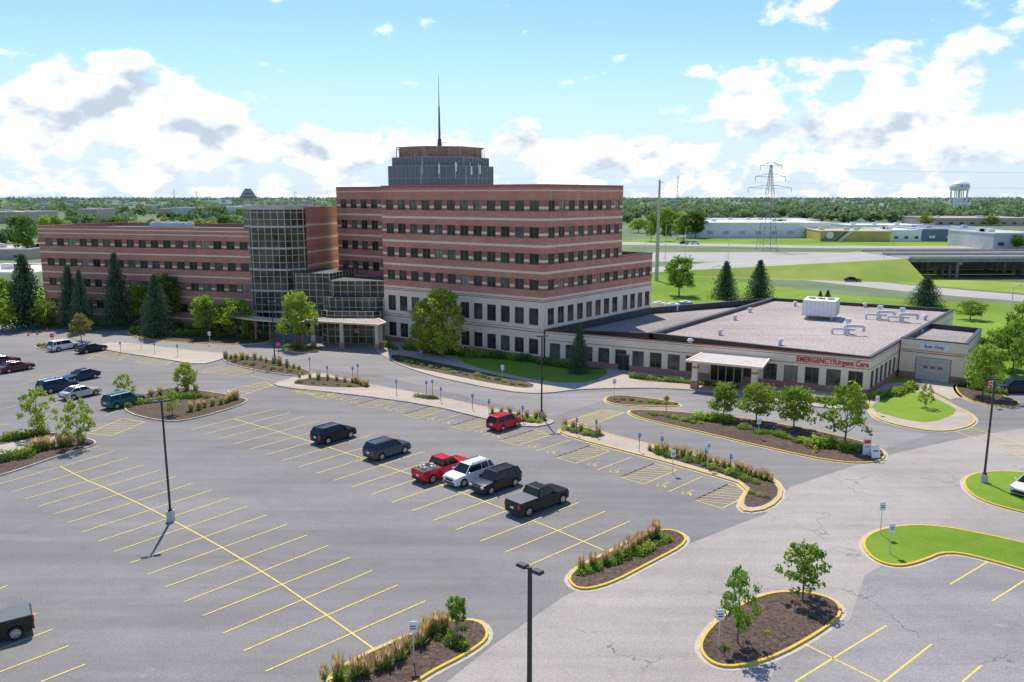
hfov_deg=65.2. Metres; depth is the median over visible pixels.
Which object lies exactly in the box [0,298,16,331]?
deciduous tree
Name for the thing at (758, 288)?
spruce tree
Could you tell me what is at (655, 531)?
ornamental grass
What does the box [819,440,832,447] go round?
shrub
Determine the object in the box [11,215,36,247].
deciduous tree
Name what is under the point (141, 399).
shrub
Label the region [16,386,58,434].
deciduous tree
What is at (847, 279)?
parked car
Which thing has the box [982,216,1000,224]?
deciduous tree
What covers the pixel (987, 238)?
commercial building
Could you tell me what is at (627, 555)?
shrub
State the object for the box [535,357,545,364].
shrub
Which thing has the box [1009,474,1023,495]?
parked car
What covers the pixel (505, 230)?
window
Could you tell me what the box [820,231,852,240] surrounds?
wall mural
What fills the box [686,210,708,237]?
deciduous tree
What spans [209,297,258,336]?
deciduous tree
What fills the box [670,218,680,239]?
deciduous tree
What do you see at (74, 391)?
parked car
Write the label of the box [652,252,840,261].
frontage road
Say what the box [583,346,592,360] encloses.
window
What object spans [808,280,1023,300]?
highway
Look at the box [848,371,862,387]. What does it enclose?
window
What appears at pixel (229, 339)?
planting bed
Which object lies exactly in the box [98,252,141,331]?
spruce tree
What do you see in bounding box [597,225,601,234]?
window
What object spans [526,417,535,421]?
shrub
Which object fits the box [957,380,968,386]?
shrub
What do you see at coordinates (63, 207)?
suburban woodland
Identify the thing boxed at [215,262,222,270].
window
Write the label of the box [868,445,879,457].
folding sign
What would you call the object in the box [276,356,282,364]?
ornamental grass
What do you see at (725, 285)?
spruce tree
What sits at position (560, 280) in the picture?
window
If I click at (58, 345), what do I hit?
parked car
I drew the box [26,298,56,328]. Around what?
deciduous tree
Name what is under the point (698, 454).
ornamental grass
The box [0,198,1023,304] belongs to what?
ground
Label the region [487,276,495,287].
window
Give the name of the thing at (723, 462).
ornamental grass
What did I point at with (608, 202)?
window
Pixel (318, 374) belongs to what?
ornamental grass
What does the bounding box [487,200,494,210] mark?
window
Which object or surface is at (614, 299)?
window
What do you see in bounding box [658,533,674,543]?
shrub
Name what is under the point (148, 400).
shrub
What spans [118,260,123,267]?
window
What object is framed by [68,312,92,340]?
deciduous tree
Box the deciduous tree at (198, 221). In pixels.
[193,218,205,222]
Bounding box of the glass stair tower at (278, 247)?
[242,201,314,332]
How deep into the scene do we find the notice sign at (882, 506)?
59.37 m
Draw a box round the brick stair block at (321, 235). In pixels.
[305,206,338,269]
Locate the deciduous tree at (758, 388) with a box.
[733,381,780,420]
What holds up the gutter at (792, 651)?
on the parking lot at (102, 610)
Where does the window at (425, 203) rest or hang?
in the hospital tower at (517, 268)
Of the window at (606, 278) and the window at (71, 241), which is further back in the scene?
the window at (71, 241)
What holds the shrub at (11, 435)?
on the planting bed at (15, 463)
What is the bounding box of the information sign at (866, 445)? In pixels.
[862,438,871,454]
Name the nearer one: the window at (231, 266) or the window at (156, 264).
the window at (231, 266)
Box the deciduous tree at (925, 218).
[914,215,935,223]
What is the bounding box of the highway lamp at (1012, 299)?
[1010,285,1021,319]
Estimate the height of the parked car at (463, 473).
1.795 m
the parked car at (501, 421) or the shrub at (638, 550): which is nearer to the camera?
the shrub at (638, 550)
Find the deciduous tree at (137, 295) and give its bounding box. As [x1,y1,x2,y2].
[126,284,149,323]
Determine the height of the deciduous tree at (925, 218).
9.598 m
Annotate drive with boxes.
[0,324,929,448]
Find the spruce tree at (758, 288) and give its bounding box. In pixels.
[741,260,776,299]
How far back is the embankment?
247.22 m
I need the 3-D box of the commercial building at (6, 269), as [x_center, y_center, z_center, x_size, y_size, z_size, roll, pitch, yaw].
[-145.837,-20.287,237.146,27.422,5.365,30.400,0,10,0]
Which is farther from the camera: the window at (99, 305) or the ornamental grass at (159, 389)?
the window at (99, 305)
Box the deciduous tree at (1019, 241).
[1010,235,1023,248]
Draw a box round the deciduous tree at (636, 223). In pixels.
[628,218,646,232]
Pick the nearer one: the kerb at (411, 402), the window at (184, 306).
the kerb at (411, 402)
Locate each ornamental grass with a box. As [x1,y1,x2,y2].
[30,435,42,450]
[37,437,46,449]
[41,435,50,448]
[49,439,56,447]
[54,431,63,445]
[60,433,69,445]
[65,433,76,444]
[147,387,153,396]
[157,386,163,394]
[183,384,189,391]
[185,400,195,410]
[193,384,198,391]
[195,399,202,409]
[202,400,207,406]
[209,397,216,405]
[230,390,235,399]
[238,352,244,358]
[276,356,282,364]
[315,371,320,378]
[318,662,330,680]
[328,650,349,679]
[347,652,362,676]
[357,651,373,674]
[371,649,385,669]
[381,642,396,664]
[390,634,409,659]
[402,630,412,649]
[414,623,429,644]
[418,621,430,638]
[421,611,435,632]
[428,608,443,631]
[440,610,451,628]
[507,406,513,412]
[533,409,539,418]
[542,411,546,419]
[569,419,575,428]
[574,554,589,569]
[585,550,599,566]
[596,425,601,433]
[600,548,611,563]
[611,542,622,557]
[620,539,631,555]
[625,532,638,550]
[635,529,645,545]
[643,529,648,540]
[647,526,657,538]
[650,523,659,536]
[651,517,664,534]
[653,442,660,451]
[660,441,671,451]
[671,443,679,454]
[679,444,687,456]
[686,447,695,457]
[693,447,702,459]
[700,450,707,461]
[706,454,714,463]
[713,457,720,464]
[719,458,726,466]
[732,461,739,469]
[739,463,743,470]
[746,465,753,474]
[754,468,763,477]
[762,468,769,478]
[769,473,774,481]
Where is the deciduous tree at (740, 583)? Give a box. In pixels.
[714,564,762,642]
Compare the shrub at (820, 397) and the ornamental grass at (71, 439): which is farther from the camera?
the shrub at (820, 397)
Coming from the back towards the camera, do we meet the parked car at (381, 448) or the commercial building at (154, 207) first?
the commercial building at (154, 207)
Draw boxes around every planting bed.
[0,432,93,473]
[36,344,80,349]
[126,388,245,419]
[130,327,268,343]
[224,356,309,374]
[286,345,317,351]
[294,377,370,386]
[331,620,485,681]
[392,355,533,387]
[415,394,439,399]
[443,348,602,368]
[489,412,547,422]
[566,426,604,436]
[571,530,683,586]
[607,395,677,405]
[628,374,721,385]
[630,410,883,461]
[648,448,777,506]
[703,592,838,663]
[957,382,1017,405]
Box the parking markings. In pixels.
[0,341,1023,681]
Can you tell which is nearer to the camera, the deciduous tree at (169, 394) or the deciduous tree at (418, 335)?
the deciduous tree at (169, 394)
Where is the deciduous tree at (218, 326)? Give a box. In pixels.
[207,304,234,331]
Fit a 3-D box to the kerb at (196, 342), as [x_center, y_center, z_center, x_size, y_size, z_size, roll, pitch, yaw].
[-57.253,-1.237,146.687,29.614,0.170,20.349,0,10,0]
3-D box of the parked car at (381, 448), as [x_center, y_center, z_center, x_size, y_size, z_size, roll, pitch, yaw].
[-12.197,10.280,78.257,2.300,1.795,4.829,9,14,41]
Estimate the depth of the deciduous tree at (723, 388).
90.21 m
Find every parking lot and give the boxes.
[0,326,1023,681]
[769,556,1023,681]
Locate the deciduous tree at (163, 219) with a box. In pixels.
[159,215,170,221]
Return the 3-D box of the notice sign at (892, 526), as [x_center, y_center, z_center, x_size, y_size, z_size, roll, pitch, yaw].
[26.741,13.963,56.429,0.450,2.400,0.106,-1,10,-6]
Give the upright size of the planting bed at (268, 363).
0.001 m
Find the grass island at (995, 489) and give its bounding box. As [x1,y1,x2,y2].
[966,472,1023,510]
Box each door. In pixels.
[618,354,629,370]
[709,364,742,382]
[914,356,951,382]
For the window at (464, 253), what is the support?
in the hospital tower at (517, 268)
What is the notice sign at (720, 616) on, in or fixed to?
on the planting bed at (785, 619)
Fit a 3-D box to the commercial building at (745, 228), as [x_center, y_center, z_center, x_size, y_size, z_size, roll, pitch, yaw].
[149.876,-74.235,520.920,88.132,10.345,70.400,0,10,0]
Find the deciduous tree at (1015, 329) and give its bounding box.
[992,319,1023,371]
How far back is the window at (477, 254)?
126.37 m
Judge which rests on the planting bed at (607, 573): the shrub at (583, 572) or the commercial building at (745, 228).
the shrub at (583, 572)
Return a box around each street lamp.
[152,399,174,521]
[267,301,276,362]
[516,561,543,681]
[536,335,547,417]
[980,376,998,482]
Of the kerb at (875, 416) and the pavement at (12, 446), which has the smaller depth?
the pavement at (12, 446)
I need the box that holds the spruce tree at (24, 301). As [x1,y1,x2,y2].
[0,253,58,332]
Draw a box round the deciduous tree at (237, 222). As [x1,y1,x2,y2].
[231,220,243,223]
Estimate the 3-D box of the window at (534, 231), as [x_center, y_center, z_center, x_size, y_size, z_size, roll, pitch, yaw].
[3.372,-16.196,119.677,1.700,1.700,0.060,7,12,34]
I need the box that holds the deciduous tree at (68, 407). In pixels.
[54,397,95,444]
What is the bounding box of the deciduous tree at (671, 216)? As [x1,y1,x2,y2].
[668,213,679,228]
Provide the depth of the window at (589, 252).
128.47 m
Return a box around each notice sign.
[409,620,416,662]
[671,450,675,473]
[706,442,710,467]
[716,608,724,647]
[757,418,760,435]
[880,502,885,533]
[889,523,895,552]
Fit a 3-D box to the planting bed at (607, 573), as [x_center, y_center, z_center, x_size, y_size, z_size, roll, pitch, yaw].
[8.223,15.104,56.135,11.832,0.001,2.990,-10,14,-43]
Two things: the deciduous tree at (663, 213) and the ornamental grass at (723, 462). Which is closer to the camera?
the ornamental grass at (723, 462)
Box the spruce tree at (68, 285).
[51,265,75,329]
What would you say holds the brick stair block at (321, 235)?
on the entrance plaza
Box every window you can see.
[46,238,52,245]
[48,258,54,265]
[50,277,56,284]
[52,298,58,305]
[57,238,63,245]
[59,258,65,265]
[68,238,75,245]
[70,258,77,266]
[80,239,86,246]
[81,259,88,266]
[84,279,90,286]
[91,239,98,246]
[93,259,100,266]
[95,279,101,286]
[97,300,103,307]
[103,239,109,246]
[105,259,110,267]
[114,239,121,247]
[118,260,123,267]
[126,239,133,247]
[128,260,135,267]
[130,280,136,288]
[138,240,145,247]
[140,260,147,268]
[142,281,149,287]
[151,240,158,247]
[152,261,159,268]
[163,240,170,248]
[164,261,172,269]
[175,240,182,248]
[177,261,184,269]
[178,282,186,290]
[180,304,187,311]
[188,241,195,248]
[189,262,197,269]
[191,283,198,290]
[201,241,208,248]
[202,262,209,270]
[203,283,211,291]
[213,241,221,249]
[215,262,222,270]
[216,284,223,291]
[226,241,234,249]
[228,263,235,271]
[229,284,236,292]
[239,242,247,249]
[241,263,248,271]
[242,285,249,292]
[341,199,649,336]
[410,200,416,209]
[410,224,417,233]
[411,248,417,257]
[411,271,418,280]
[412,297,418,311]
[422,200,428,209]
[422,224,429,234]
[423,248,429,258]
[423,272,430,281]
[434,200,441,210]
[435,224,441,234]
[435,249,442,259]
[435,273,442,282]
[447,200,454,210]
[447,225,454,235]
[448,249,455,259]
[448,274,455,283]
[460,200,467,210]
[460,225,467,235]
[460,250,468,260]
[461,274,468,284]
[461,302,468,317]
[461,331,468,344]
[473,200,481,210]
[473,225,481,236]
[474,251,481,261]
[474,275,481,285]
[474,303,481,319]
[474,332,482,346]
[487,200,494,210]
[487,226,495,236]
[487,251,495,262]
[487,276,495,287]
[487,304,495,320]
[488,333,495,348]
[501,200,509,210]
[501,226,509,237]
[501,252,509,262]
[501,277,509,288]
[501,305,509,322]
[501,335,509,350]
[515,200,523,211]
[515,227,523,237]
[515,253,523,263]
[515,278,523,289]
[515,307,523,323]
[515,337,523,352]
[529,279,538,290]
[529,308,537,325]
[529,338,537,354]
[530,200,538,211]
[530,227,538,238]
[530,253,538,264]
[548,227,553,238]
[548,253,553,264]
[548,279,553,290]
[548,308,553,324]
[549,200,554,211]
[550,343,559,357]
[558,252,563,263]
[558,278,563,288]
[558,306,563,322]
[559,200,564,211]
[559,226,563,237]
[566,344,573,358]
[568,251,573,262]
[568,276,573,287]
[568,304,572,320]
[569,200,574,210]
[569,226,573,236]
[577,275,582,285]
[577,303,581,318]
[578,225,583,236]
[578,251,582,261]
[579,200,583,210]
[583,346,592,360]
[586,301,590,317]
[587,250,591,260]
[587,274,591,284]
[588,200,592,210]
[588,225,592,235]
[595,300,599,315]
[596,249,600,259]
[596,273,600,283]
[597,200,601,210]
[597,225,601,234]
[598,347,608,362]
[604,272,608,281]
[604,298,608,313]
[605,224,609,234]
[605,248,609,258]
[606,200,610,209]
[612,297,616,311]
[613,247,617,257]
[613,271,617,280]
[614,200,618,209]
[614,224,618,233]
[615,349,626,363]
[632,351,643,366]
[650,352,661,367]
[668,354,679,369]
[686,356,691,370]
[743,368,751,376]
[763,363,776,379]
[783,365,797,381]
[804,367,818,383]
[825,369,840,385]
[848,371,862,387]
[870,371,872,386]
[875,368,877,383]
[879,365,882,380]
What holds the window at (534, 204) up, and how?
in the hospital tower at (517, 268)
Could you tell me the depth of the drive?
110.72 m
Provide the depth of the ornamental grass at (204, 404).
95.76 m
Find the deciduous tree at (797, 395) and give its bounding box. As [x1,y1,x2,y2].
[774,385,816,429]
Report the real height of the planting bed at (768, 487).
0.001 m
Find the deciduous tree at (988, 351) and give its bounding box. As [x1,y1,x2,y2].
[961,343,1010,395]
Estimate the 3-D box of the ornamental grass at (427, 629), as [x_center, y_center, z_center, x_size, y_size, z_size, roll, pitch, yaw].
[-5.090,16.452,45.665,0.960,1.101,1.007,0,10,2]
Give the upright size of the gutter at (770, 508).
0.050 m
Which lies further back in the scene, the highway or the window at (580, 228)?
the highway
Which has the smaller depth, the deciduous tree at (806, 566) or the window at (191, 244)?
the deciduous tree at (806, 566)
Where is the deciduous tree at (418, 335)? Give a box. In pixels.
[406,298,436,354]
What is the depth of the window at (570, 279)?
125.31 m
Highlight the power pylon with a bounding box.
[748,162,791,250]
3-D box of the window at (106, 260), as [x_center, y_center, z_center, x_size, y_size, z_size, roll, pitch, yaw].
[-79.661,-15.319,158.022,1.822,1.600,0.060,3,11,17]
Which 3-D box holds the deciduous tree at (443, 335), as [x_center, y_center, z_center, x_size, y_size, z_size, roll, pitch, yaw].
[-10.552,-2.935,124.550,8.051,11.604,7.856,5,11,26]
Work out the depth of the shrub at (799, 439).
82.06 m
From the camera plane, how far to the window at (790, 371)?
105.29 m
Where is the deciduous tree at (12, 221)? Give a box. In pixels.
[6,215,37,227]
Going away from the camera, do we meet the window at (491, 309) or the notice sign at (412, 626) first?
the notice sign at (412, 626)
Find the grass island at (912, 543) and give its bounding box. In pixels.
[865,525,1023,567]
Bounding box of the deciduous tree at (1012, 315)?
[1004,300,1023,325]
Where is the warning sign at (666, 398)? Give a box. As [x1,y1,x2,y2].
[663,395,669,409]
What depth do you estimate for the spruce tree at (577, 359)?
113.39 m
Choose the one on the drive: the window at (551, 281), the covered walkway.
the covered walkway
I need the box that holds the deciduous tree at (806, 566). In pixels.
[772,539,832,599]
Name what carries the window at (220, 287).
in the office wing
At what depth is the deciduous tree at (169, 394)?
92.14 m
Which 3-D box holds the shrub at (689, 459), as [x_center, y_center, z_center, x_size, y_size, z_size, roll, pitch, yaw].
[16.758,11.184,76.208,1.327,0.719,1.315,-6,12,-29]
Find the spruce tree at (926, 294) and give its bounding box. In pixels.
[902,276,946,307]
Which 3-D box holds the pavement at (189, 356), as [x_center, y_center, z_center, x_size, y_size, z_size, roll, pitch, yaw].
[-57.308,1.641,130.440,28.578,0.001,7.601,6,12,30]
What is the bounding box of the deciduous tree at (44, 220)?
[34,214,53,242]
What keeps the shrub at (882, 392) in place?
on the lawn at (907, 406)
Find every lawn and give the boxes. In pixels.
[0,276,1023,382]
[457,356,606,382]
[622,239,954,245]
[872,392,955,421]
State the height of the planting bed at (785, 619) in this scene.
0.001 m
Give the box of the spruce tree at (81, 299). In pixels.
[66,269,101,332]
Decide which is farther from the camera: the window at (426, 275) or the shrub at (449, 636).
the window at (426, 275)
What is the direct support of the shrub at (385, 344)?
on the pavement at (622, 378)
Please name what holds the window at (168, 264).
in the office wing
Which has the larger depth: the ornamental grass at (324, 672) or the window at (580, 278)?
the window at (580, 278)
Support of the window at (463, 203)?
in the hospital tower at (517, 268)
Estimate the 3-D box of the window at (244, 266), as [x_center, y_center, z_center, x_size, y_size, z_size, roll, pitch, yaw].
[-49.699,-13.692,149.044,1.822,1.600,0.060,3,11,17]
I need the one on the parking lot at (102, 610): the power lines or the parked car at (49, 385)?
the parked car at (49, 385)
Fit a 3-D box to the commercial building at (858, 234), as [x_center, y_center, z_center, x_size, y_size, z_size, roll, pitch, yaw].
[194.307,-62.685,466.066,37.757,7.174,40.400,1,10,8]
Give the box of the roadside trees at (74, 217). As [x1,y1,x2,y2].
[0,206,243,243]
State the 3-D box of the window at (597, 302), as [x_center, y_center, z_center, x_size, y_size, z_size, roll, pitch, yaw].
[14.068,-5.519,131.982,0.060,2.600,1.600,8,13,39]
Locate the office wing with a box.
[37,221,253,328]
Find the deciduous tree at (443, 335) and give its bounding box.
[416,285,466,356]
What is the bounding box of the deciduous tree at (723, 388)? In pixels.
[707,380,737,414]
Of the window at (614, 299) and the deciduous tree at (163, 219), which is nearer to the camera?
the window at (614, 299)
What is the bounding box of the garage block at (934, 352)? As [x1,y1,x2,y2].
[898,323,981,383]
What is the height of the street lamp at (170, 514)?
9.715 m
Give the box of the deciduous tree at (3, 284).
[0,277,19,328]
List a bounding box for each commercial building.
[0,210,58,223]
[0,243,40,259]
[0,263,43,286]
[30,203,74,206]
[65,200,79,202]
[77,208,114,218]
[135,204,158,211]
[159,208,170,212]
[171,206,206,215]
[219,206,241,214]
[666,219,831,237]
[706,217,819,220]
[805,227,890,241]
[831,222,918,227]
[861,226,922,240]
[887,225,993,240]
[901,215,1023,225]
[947,229,1023,248]
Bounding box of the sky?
[0,0,1023,197]
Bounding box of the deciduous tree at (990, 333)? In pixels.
[980,326,1019,365]
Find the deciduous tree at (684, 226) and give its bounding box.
[678,214,691,240]
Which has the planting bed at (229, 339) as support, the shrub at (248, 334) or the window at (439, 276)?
the shrub at (248, 334)
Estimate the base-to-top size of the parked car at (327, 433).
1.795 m
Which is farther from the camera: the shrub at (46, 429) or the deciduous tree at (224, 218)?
the deciduous tree at (224, 218)
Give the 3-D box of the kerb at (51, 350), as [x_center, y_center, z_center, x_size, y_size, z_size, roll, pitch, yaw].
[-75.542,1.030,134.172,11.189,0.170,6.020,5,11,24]
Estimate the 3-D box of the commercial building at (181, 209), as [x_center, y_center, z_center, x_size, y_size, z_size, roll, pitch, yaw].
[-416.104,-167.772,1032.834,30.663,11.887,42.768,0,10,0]
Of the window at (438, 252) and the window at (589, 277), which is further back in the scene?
the window at (438, 252)
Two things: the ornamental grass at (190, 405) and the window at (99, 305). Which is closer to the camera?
the ornamental grass at (190, 405)
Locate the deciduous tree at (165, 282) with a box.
[143,272,182,323]
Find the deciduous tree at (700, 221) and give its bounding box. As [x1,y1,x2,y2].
[691,211,704,237]
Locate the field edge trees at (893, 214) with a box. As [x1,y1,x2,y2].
[622,204,1023,222]
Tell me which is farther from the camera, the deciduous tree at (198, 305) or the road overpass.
the road overpass
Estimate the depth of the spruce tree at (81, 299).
149.36 m
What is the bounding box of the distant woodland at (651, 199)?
[0,196,1020,201]
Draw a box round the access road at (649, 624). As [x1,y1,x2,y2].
[447,428,1023,681]
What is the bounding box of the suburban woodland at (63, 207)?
[0,198,1023,215]
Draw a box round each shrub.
[0,449,14,461]
[1,433,11,440]
[3,430,22,440]
[8,429,27,439]
[12,444,35,459]
[20,428,33,437]
[21,444,39,455]
[25,428,35,437]
[27,426,48,435]
[39,426,50,434]
[130,327,140,332]
[135,397,145,404]
[145,396,153,403]
[173,328,184,335]
[176,392,186,398]
[184,320,193,328]
[186,391,198,398]
[191,329,204,336]
[192,390,202,397]
[241,331,254,337]
[259,331,271,338]
[341,674,353,681]
[383,662,392,668]
[384,341,393,347]
[405,342,416,350]
[432,632,443,641]
[441,628,459,647]
[450,635,463,650]
[455,635,470,651]
[458,624,466,630]
[459,348,473,356]
[464,346,480,356]
[472,349,483,357]
[473,348,486,357]
[482,352,491,358]
[489,349,501,357]
[492,350,507,359]
[507,352,515,360]
[515,352,528,361]
[520,353,533,361]
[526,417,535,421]
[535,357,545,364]
[543,355,555,365]
[548,359,559,366]
[555,359,567,367]
[559,424,570,430]
[561,359,573,367]
[575,567,586,576]
[580,430,591,435]
[584,566,595,573]
[589,431,600,437]
[589,561,603,570]
[609,558,617,566]
[610,554,623,564]
[620,551,632,559]
[632,545,648,556]
[636,542,653,553]
[640,539,656,550]
[653,447,665,455]
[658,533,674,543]
[661,450,671,457]
[681,454,694,462]
[690,410,705,420]
[698,411,716,421]
[708,411,721,421]
[708,462,718,469]
[714,413,732,422]
[719,413,739,423]
[722,467,737,475]
[730,468,743,478]
[736,423,747,429]
[739,474,751,481]
[749,477,760,484]
[795,436,806,442]
[802,433,824,447]
[811,433,835,448]
[815,394,827,402]
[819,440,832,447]
[821,433,841,448]
[834,440,849,448]
[837,441,859,453]
[851,443,862,451]
[867,391,875,398]
[869,390,883,399]
[876,388,888,397]
[886,384,903,395]
[887,387,901,395]
[903,380,918,389]
[903,383,914,391]
[906,379,918,389]
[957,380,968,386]
[967,384,982,390]
[995,387,1007,393]
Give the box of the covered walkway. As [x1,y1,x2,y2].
[228,312,304,343]
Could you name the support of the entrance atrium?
on the ground at (963, 274)
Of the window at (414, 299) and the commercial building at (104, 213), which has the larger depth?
the commercial building at (104, 213)
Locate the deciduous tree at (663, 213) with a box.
[656,207,676,227]
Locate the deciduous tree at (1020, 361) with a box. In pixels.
[1008,332,1023,367]
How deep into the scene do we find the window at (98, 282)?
159.61 m
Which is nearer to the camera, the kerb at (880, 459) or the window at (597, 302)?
the kerb at (880, 459)
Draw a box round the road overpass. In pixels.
[862,249,1023,277]
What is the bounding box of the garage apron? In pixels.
[920,379,966,398]
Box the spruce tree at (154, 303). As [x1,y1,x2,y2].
[135,274,181,339]
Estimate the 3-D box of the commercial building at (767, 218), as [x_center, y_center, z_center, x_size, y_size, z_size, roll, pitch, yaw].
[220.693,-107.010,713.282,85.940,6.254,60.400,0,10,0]
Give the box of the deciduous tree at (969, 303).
[954,300,988,319]
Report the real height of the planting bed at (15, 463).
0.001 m
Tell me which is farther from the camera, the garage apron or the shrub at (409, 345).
the shrub at (409, 345)
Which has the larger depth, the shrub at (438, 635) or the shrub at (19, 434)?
the shrub at (19, 434)
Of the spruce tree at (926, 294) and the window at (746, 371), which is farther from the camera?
the spruce tree at (926, 294)
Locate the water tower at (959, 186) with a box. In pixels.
[949,180,969,208]
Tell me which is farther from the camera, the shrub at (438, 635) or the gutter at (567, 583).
the gutter at (567, 583)
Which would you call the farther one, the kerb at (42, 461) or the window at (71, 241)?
the window at (71, 241)
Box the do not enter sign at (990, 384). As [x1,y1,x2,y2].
[988,381,992,403]
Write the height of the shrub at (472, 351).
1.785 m
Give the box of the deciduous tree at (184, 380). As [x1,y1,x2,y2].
[171,361,197,387]
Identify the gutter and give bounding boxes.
[127,331,272,344]
[324,618,492,681]
[557,428,785,513]
[564,531,689,591]
[603,397,681,407]
[627,410,887,464]
[694,590,845,670]
[859,524,1023,572]
[866,394,977,432]
[953,385,1021,407]
[960,472,1023,513]
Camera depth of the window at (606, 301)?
134.11 m
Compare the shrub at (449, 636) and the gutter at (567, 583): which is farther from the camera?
the gutter at (567, 583)
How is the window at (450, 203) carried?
in the hospital tower at (517, 268)
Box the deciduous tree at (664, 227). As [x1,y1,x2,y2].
[660,219,671,236]
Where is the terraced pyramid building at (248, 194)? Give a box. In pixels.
[237,189,258,201]
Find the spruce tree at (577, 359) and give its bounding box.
[566,324,592,374]
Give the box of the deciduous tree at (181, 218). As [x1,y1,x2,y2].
[171,215,191,221]
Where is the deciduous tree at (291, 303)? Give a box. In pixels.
[275,290,318,346]
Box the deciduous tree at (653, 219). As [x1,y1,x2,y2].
[642,212,660,235]
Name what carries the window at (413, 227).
in the hospital tower at (517, 268)
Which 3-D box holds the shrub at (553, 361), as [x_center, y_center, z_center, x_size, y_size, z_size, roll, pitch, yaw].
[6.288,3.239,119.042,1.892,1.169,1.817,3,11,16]
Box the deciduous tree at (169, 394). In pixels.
[163,390,181,414]
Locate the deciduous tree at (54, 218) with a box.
[49,214,63,224]
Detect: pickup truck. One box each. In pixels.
[0,602,34,640]
[411,453,467,483]
[504,481,569,516]
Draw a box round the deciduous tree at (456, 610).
[445,595,466,633]
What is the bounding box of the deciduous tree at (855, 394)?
[816,380,872,441]
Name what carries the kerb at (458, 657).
on the parking lot at (102, 610)
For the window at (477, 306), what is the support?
in the hospital tower at (517, 268)
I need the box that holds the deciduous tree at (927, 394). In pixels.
[917,384,935,406]
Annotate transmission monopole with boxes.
[654,180,663,280]
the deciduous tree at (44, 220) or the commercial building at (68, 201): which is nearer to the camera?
the deciduous tree at (44, 220)
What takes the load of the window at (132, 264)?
in the office wing
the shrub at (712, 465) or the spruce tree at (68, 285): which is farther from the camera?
the spruce tree at (68, 285)
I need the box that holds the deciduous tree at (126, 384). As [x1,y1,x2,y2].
[111,373,136,392]
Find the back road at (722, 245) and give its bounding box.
[622,242,972,247]
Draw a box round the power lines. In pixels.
[554,167,1023,201]
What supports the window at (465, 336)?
in the hospital tower at (517, 268)
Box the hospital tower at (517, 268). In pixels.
[335,75,652,360]
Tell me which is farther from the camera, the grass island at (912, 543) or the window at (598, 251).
the window at (598, 251)
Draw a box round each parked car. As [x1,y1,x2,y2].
[0,355,21,363]
[0,360,35,372]
[35,376,78,393]
[46,338,80,351]
[58,385,101,399]
[61,368,100,380]
[74,342,107,353]
[100,390,145,408]
[310,422,356,444]
[362,436,411,460]
[442,455,493,486]
[469,462,521,494]
[486,411,521,430]
[844,277,861,281]
[992,377,1023,392]
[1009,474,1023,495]
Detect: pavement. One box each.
[0,435,73,453]
[101,343,222,362]
[276,373,552,425]
[378,341,869,407]
[561,427,779,509]
[869,383,973,429]
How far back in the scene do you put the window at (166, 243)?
153.27 m
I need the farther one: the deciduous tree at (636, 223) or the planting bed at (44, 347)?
the deciduous tree at (636, 223)
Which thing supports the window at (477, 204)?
in the hospital tower at (517, 268)
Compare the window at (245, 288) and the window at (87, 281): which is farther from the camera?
the window at (87, 281)
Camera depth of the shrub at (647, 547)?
56.80 m
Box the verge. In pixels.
[699,261,1023,292]
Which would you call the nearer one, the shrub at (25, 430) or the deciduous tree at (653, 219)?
the shrub at (25, 430)
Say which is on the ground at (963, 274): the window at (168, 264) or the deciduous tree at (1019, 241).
the deciduous tree at (1019, 241)
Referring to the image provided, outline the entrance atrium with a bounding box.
[295,268,386,350]
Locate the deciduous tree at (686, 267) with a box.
[664,255,695,295]
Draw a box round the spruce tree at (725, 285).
[707,261,741,300]
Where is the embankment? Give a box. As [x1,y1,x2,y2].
[652,252,923,282]
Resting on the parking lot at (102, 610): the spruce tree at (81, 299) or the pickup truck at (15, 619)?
the pickup truck at (15, 619)
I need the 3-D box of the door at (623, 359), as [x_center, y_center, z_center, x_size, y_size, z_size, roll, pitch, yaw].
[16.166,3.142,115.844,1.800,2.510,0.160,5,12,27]
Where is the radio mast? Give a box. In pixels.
[675,176,678,219]
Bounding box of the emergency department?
[545,296,953,395]
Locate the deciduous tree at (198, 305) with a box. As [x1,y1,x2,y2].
[189,294,219,336]
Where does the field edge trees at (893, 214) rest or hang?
on the ground at (963, 274)
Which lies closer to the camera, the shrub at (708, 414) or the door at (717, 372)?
the shrub at (708, 414)
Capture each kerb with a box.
[0,432,95,475]
[35,345,73,350]
[103,342,229,363]
[124,387,247,421]
[128,332,268,344]
[223,355,310,375]
[274,373,553,426]
[285,344,318,352]
[328,618,488,681]
[377,350,871,408]
[559,425,781,511]
[568,529,686,589]
[605,395,679,406]
[629,409,884,462]
[699,590,841,667]
[863,524,1023,570]
[868,382,975,431]
[955,382,1019,406]
[963,471,1023,512]
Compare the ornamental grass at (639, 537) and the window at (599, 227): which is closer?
the ornamental grass at (639, 537)
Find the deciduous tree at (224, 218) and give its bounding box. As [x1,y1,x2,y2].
[216,214,233,222]
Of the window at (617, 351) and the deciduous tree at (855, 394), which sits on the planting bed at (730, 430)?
the deciduous tree at (855, 394)
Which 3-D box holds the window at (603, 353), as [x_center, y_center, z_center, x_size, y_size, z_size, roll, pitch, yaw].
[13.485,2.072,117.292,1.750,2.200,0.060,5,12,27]
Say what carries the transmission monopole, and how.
on the lawn at (992, 316)
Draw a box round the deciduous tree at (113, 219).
[100,216,125,222]

